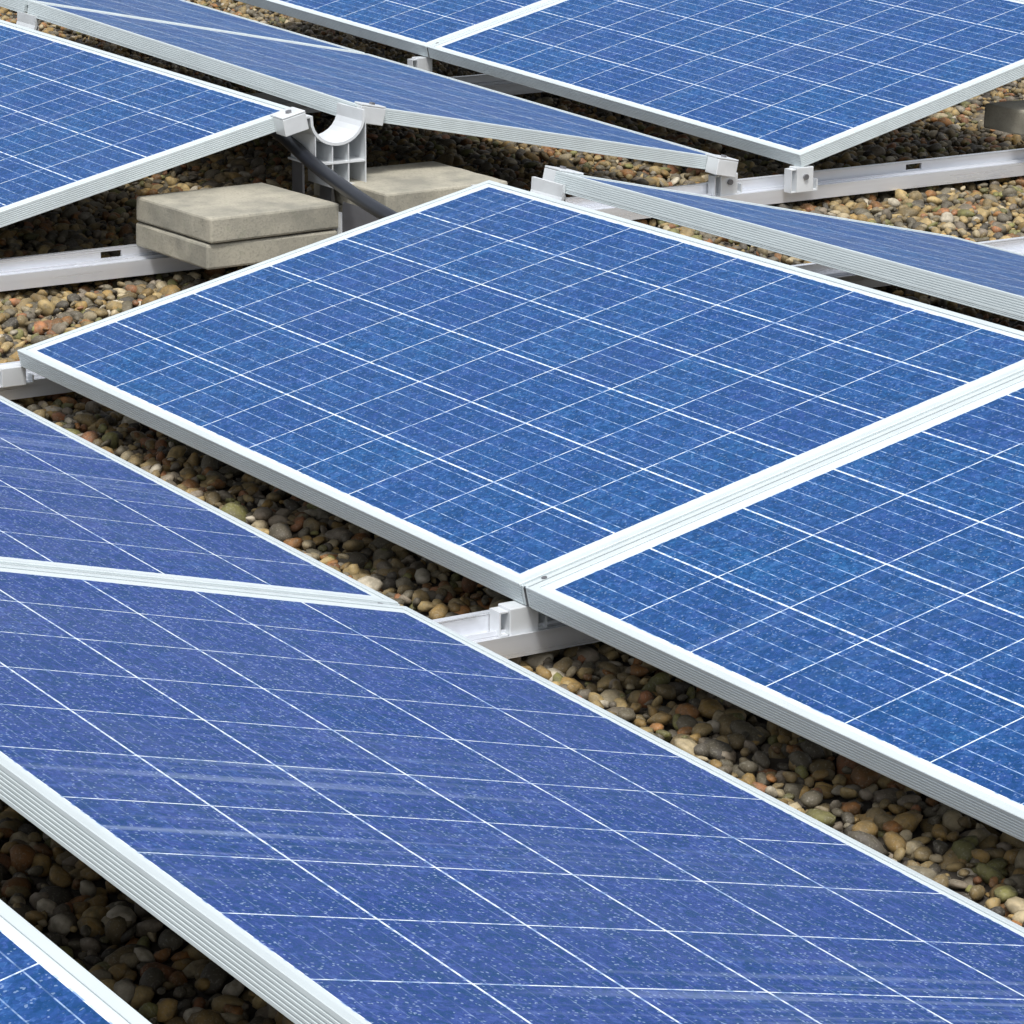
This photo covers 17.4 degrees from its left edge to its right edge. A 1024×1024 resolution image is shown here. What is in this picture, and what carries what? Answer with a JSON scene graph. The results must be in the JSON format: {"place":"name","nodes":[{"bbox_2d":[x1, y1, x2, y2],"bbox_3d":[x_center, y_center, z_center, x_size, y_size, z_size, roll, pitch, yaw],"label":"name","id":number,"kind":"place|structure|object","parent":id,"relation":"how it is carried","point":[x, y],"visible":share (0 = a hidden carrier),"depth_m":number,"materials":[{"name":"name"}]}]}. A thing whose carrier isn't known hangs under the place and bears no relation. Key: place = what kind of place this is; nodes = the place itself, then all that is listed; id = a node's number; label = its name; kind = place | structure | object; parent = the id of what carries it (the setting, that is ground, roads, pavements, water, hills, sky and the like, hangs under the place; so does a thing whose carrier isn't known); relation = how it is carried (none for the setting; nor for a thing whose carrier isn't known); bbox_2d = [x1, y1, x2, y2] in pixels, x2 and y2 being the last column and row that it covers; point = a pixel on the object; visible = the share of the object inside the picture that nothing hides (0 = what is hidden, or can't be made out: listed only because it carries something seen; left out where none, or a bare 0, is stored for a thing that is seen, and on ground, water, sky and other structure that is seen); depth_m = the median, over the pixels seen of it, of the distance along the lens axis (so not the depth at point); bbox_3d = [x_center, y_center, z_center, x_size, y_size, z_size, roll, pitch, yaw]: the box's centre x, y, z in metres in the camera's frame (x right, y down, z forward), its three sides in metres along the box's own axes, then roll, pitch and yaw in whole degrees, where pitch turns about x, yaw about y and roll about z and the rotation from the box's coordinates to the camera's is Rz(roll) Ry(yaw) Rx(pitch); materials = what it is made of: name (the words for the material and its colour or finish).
{"place":"outdoors","nodes":[
{"label":"outdoors","id":0,"kind":"place"},
{"bbox_2d":[0,0,1023,1023],"bbox_3d":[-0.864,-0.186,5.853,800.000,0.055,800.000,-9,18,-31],"label":"ground","id":1,"kind":"structure","parent":0,"point":[252,1011],"depth_m":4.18,"materials":[{"name":"brown gravel"}]},
{"bbox_2d":[0,899,151,1023],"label":"solar panel","id":2,"kind":"object","parent":1,"relation":"on","point":[44,979],"depth_m":2.60,"materials":[{"name":"blue glass"}]},
{"bbox_2d":[248,74,543,112],"bbox_3d":[-0.465,-1.101,8.856,5.200,0.054,0.102,-9,18,-31],"label":"mounting rail","id":3,"kind":"object","parent":1,"relation":"on","point":[497,84],"depth_m":9.06,"materials":[{"name":"metal"}]},
{"bbox_2d":[16,11,38,30],"bbox_3d":[-1.261,-1.102,8.296,0.145,0.264,0.110,-9,18,-31],"label":"ridge bracket","id":4,"kind":"object","parent":3,"relation":"on","point":[30,21],"visible":0.13,"depth_m":8.29,"materials":[{"name":"metal"}]},
{"bbox_2d":[0,0,363,52],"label":"solar panel","id":5,"kind":"object","parent":4,"relation":"on","point":[184,12],"visible":0.66,"depth_m":8.91,"materials":[{"name":"blue glass"}]},
{"bbox_2d":[407,56,431,71],"bbox_3d":[-0.239,-1.168,8.918,0.077,0.095,0.032,-9,18,-31],"label":"valley foot","id":6,"kind":"object","parent":3,"relation":"on","point":[423,62],"visible":0.38,"depth_m":8.89},
{"bbox_2d":[236,0,552,56],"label":"solar panel","id":7,"kind":"object","parent":6,"relation":"on","point":[416,26],"visible":0.97,"depth_m":9.16,"materials":[{"name":"blue glass"}]},
{"bbox_2d":[0,236,1023,399],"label":"mounting rail","id":8,"kind":"object","parent":1,"relation":"on","point":[41,386],"depth_m":6.79,"materials":[{"name":"metal"}]},
{"bbox_2d":[0,363,33,387],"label":"valley foot","id":9,"kind":"object","parent":8,"relation":"on","point":[12,374],"visible":1,"depth_m":5.84},
{"bbox_2d":[471,176,565,201],"bbox_3d":[0.012,-0.499,6.346,0.145,0.252,0.110,-9,18,-31],"label":"ridge bracket","id":10,"kind":"object","parent":8,"relation":"on","point":[548,188],"visible":0.08,"depth_m":6.34,"materials":[{"name":"metal"}]},
{"bbox_2d":[0,148,1023,291],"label":"mounting rail","id":11,"kind":"object","parent":1,"relation":"on","point":[53,269],"visible":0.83,"depth_m":7.56,"materials":[{"name":"metal"}]},
{"bbox_2d":[136,222,336,269],"bbox_3d":[-0.557,-0.553,6.747,0.302,0.051,0.301,-10,19,-33],"label":"concrete slab","id":12,"kind":"object","parent":11,"relation":"on","point":[195,252],"depth_m":6.62,"materials":[{"name":"grey concrete"}]},
{"bbox_2d":[136,183,338,243],"bbox_3d":[-0.553,-0.604,6.731,0.302,0.052,0.301,-10,19,-34],"label":"concrete slab","id":13,"kind":"object","parent":12,"relation":"on","point":[232,213],"depth_m":6.66,"materials":[{"name":"grey concrete"}]},
{"bbox_2d":[288,103,365,229],"bbox_3d":[-0.393,-0.712,6.960,0.145,0.259,0.110,-9,18,-31],"label":"ridge bracket","id":14,"kind":"object","parent":11,"relation":"on","point":[341,151],"visible":0.7,"depth_m":6.95,"materials":[{"name":"plastic"}]},
{"bbox_2d":[0,20,289,227],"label":"solar panel","id":15,"kind":"object","parent":14,"relation":"on","point":[78,121],"visible":0.99,"depth_m":7.02,"materials":[{"name":"blue glass"}]},
{"bbox_2d":[270,107,308,136],"bbox_3d":[-0.457,-0.802,6.847,0.055,0.045,0.055,-23,25,-26],"label":"end clamp","id":16,"kind":"object","parent":15,"relation":"attached to","point":[290,121],"visible":1,"depth_m":6.83,"materials":[{"name":"metal"}]},
{"bbox_2d":[269,132,397,218],"bbox_3d":[-0.254,-0.621,6.557,0.121,0.136,2.703,-8,18,-29],"label":"conduit","id":17,"kind":"object","parent":14,"relation":"attached to","point":[302,154],"visible":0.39,"depth_m":6.69,"materials":[{"name":"black plastic"}]},
{"bbox_2d":[316,197,341,211],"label":"concrete slab","id":18,"kind":"structure","parent":11,"relation":"on","point":[340,207],"depth_m":6.99,"materials":[{"name":"grey concrete"}]},
{"bbox_2d":[314,161,507,212],"bbox_3d":[-0.214,-0.681,7.032,0.302,0.051,0.300,-10,18,-32],"label":"concrete slab","id":19,"kind":"object","parent":18,"relation":"on","point":[398,188],"depth_m":6.97,"materials":[{"name":"grey concrete"}]},
{"bbox_2d":[336,202,378,234],"bbox_3d":[-0.295,-0.573,6.734,0.126,0.120,0.019,-9,18,-31],"label":"divider plate","id":20,"kind":"object","parent":11,"relation":"on","point":[351,216],"visible":0.32,"depth_m":6.70,"materials":[{"name":"metal"}]},
{"bbox_2d":[708,172,741,196],"bbox_3d":[0.483,-0.739,7.513,0.077,0.050,0.038,-9,18,-31],"label":"valley foot","id":21,"kind":"object","parent":11,"relation":"on","point":[721,185],"visible":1,"depth_m":7.50},
{"bbox_2d":[27,0,710,168],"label":"solar panel","id":22,"kind":"object","parent":21,"relation":"on","point":[324,79],"visible":1,"depth_m":7.66,"materials":[{"name":"blue glass"}]},
{"bbox_2d":[355,101,385,125],"bbox_3d":[-0.299,-0.835,6.976,0.060,0.045,0.032,4,13,-34],"label":"end clamp","id":23,"kind":"object","parent":22,"relation":"attached to","point":[374,114],"visible":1,"depth_m":6.96,"materials":[{"name":"metal"}]},
{"bbox_2d":[705,153,738,177],"bbox_3d":[0.467,-0.778,7.474,0.055,0.045,0.055,4,13,-34],"label":"end clamp","id":24,"kind":"object","parent":22,"relation":"attached to","point":[722,165],"visible":1,"depth_m":7.45,"materials":[{"name":"metal"}]},
{"bbox_2d":[784,165,817,192],"bbox_3d":[0.658,-0.755,7.563,0.077,0.057,0.038,-9,18,-31],"label":"valley foot","id":25,"kind":"object","parent":11,"relation":"on","point":[797,179],"visible":1,"depth_m":7.55},
{"bbox_2d":[428,0,1023,166],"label":"solar panel","id":26,"kind":"object","parent":25,"relation":"on","point":[801,83],"visible":1,"depth_m":8.21,"materials":[{"name":"blue glass"}]},
{"bbox_2d":[426,0,553,56],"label":"seam strip","id":27,"kind":"object","parent":26,"relation":"attached to","point":[428,53],"visible":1,"depth_m":8.92,"materials":[{"name":"silver metal"}]},
{"bbox_2d":[433,610,600,658],"bbox_3d":[0.075,0.142,4.578,4.600,0.054,0.102,-9,18,-31],"label":"mounting rail","id":28,"kind":"object","parent":1,"relation":"on","point":[552,636],"visible":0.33,"depth_m":4.49,"materials":[{"name":"metal"}]},
{"bbox_2d":[0,396,397,603],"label":"solar panel","id":29,"kind":"object","parent":28,"relation":"on","point":[69,500],"visible":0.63,"depth_m":4.57,"materials":[{"name":"blue glass"}]},
{"bbox_2d":[0,563,399,605],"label":"seam strip","id":30,"kind":"object","parent":28,"relation":"on","point":[198,584],"visible":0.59,"depth_m":4.25,"materials":[{"name":"silver metal"}]},
{"bbox_2d":[0,564,1023,1023],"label":"solar panel","id":31,"kind":"object","parent":28,"relation":"on","point":[306,810],"visible":1,"depth_m":3.27,"materials":[{"name":"blue glass"}]},
{"bbox_2d":[489,601,546,636],"bbox_3d":[0.010,0.142,4.504,0.077,0.038,0.032,-9,18,-31],"label":"valley foot","id":32,"kind":"object","parent":28,"relation":"on","point":[513,617],"visible":0.98,"depth_m":4.49},
{"bbox_2d":[521,371,1023,606],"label":"seam strip","id":33,"kind":"object","parent":32,"relation":"on","point":[525,594],"visible":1,"depth_m":4.65,"materials":[{"name":"silver metal"}]},
{"bbox_2d":[984,100,1023,135],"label":"concrete slab","id":34,"kind":"object","parent":1,"relation":"on","point":[1006,116],"depth_m":7.95,"materials":[{"name":"grey concrete"}]},
{"bbox_3d":[0.865,-0.126,5.032,0.145,0.248,0.110,-9,18,-31],"label":"ridge bracket","id":35,"kind":"object","parent":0,"visible":0},
{"bbox_2d":[17,180,1023,603],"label":"solar panel","id":36,"kind":"object","parent":35,"relation":"on","point":[503,390],"visible":0.98,"depth_m":5.24,"materials":[{"name":"blue glass"}]},
{"bbox_2d":[527,376,1023,841],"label":"solar panel","id":37,"kind":"object","parent":35,"relation":"on","point":[863,604],"visible":1,"depth_m":4.27,"materials":[{"name":"blue glass"}]},
{"bbox_2d":[554,171,1023,321],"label":"solar panel","id":38,"kind":"object","parent":35,"relation":"on","point":[984,277],"visible":1,"depth_m":5.95,"materials":[{"name":"blue glass"}]},
{"bbox_2d":[542,165,583,181],"bbox_3d":[0.097,-0.637,6.371,0.055,0.045,0.055,5,10,-34],"label":"end clamp","id":39,"kind":"object","parent":38,"relation":"attached to","point":[549,173],"visible":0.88,"depth_m":6.36,"materials":[{"name":"metal"}]}
]}

